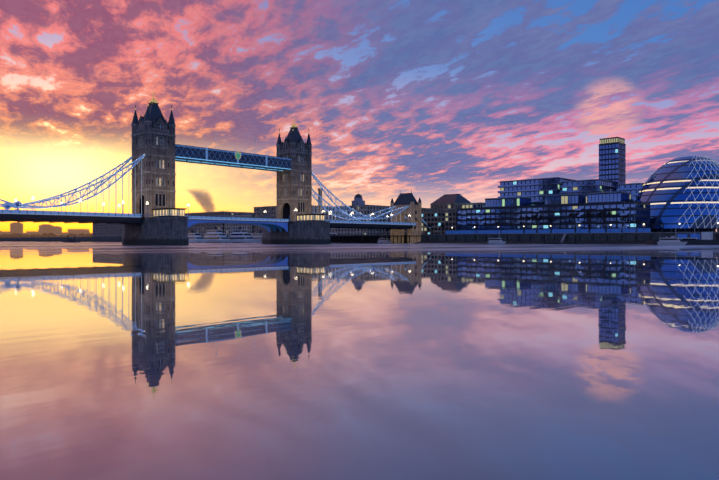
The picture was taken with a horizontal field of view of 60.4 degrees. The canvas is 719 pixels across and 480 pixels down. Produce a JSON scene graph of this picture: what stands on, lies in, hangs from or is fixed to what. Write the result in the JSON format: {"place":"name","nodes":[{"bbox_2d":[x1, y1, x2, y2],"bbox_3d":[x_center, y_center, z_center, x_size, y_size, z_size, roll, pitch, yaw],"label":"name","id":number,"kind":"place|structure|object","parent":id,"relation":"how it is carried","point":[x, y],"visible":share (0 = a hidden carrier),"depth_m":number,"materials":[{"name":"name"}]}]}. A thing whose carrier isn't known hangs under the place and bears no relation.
{"place":"outdoors","nodes":[
{"label":"outdoors","id":0,"kind":"place"},
{"bbox_2d":[0,222,92,237],"bbox_3d":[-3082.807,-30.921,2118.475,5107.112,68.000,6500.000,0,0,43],"label":"buildings","id":1,"kind":"structure","parent":0,"point":[44,230],"depth_m":2076.49,"materials":[{"name":"brown stone"}]},
{"bbox_2d":[0,241,718,479],"bbox_3d":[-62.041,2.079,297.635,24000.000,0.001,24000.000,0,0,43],"label":"water","id":2,"kind":"structure","parent":0,"point":[330,361],"depth_m":10.57,"materials":[{"name":"purple liquid"}]},
{"bbox_2d":[122,208,188,244],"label":"pier","id":3,"kind":"structure","parent":2,"relation":"in","point":[165,226],"depth_m":253.84,"materials":[{"name":"stone"}]},
{"bbox_2d":[131,91,175,216],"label":"tower","id":4,"kind":"structure","parent":3,"relation":"on","point":[153,135],"depth_m":265.20,"materials":[{"name":"stone"}]},
{"bbox_2d":[262,214,329,243],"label":"pier","id":5,"kind":"structure","parent":2,"relation":"in","point":[309,229],"depth_m":312.55,"materials":[{"name":"stone"}]},
{"bbox_2d":[0,209,415,231],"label":"decks","id":6,"kind":"object","parent":5,"relation":"on","point":[34,216],"visible":0.85,"depth_m":253.63,"materials":[{"name":"metal"}]},
{"bbox_2d":[15,188,410,222],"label":"street lamps","id":7,"kind":"object","parent":6,"relation":"on","point":[320,208],"visible":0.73,"depth_m":382.47,"materials":[{"name":"metal"}]},
{"bbox_2d":[276,121,311,220],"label":"tower","id":8,"kind":"structure","parent":5,"relation":"on","point":[294,190],"depth_m":323.42,"materials":[{"name":"stone"}]},
{"bbox_2d":[0,154,430,228],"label":"chains","id":9,"kind":"object","parent":8,"relation":"attached to","point":[7,205],"visible":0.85,"depth_m":256.04,"materials":[{"name":"metal"}]},
{"bbox_2d":[175,134,290,171],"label":"walkways","id":10,"kind":"structure","parent":8,"relation":"attached to","point":[203,155],"depth_m":292.18,"materials":[{"name":"metal"}]},
{"bbox_2d":[63,224,718,244],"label":"boats","id":11,"kind":"object","parent":2,"relation":"on","point":[219,236],"visible":0.73,"depth_m":417.13,"materials":[{"name":"white"}]},
{"bbox_2d":[390,190,421,242],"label":"abutment","id":12,"kind":"object","parent":2,"relation":"in","point":[414,209],"visible":0.71,"depth_m":391.02,"materials":[{"name":"stone"}]},
{"bbox_2d":[0,137,718,243],"bbox_3d":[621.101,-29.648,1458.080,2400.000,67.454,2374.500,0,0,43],"label":"city buildings","id":13,"kind":"structure","parent":0,"point":[459,216],"depth_m":375.00,"materials":[{"name":"blue glass"}]},
{"bbox_2d":[425,209,640,233],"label":"trees","id":14,"kind":"object","parent":13,"relation":"on","point":[588,213],"visible":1,"depth_m":326.81,"materials":[{"name":"green plant"}]},
{"bbox_2d":[0,0,718,232],"label":"sky","id":15,"kind":"structure","parent":0,"point":[432,99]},
{"bbox_2d":[635,156,718,231],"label":"city hall","id":16,"kind":"structure","parent":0,"point":[682,191],"depth_m":329.36,"materials":[{"name":"blue glass"}]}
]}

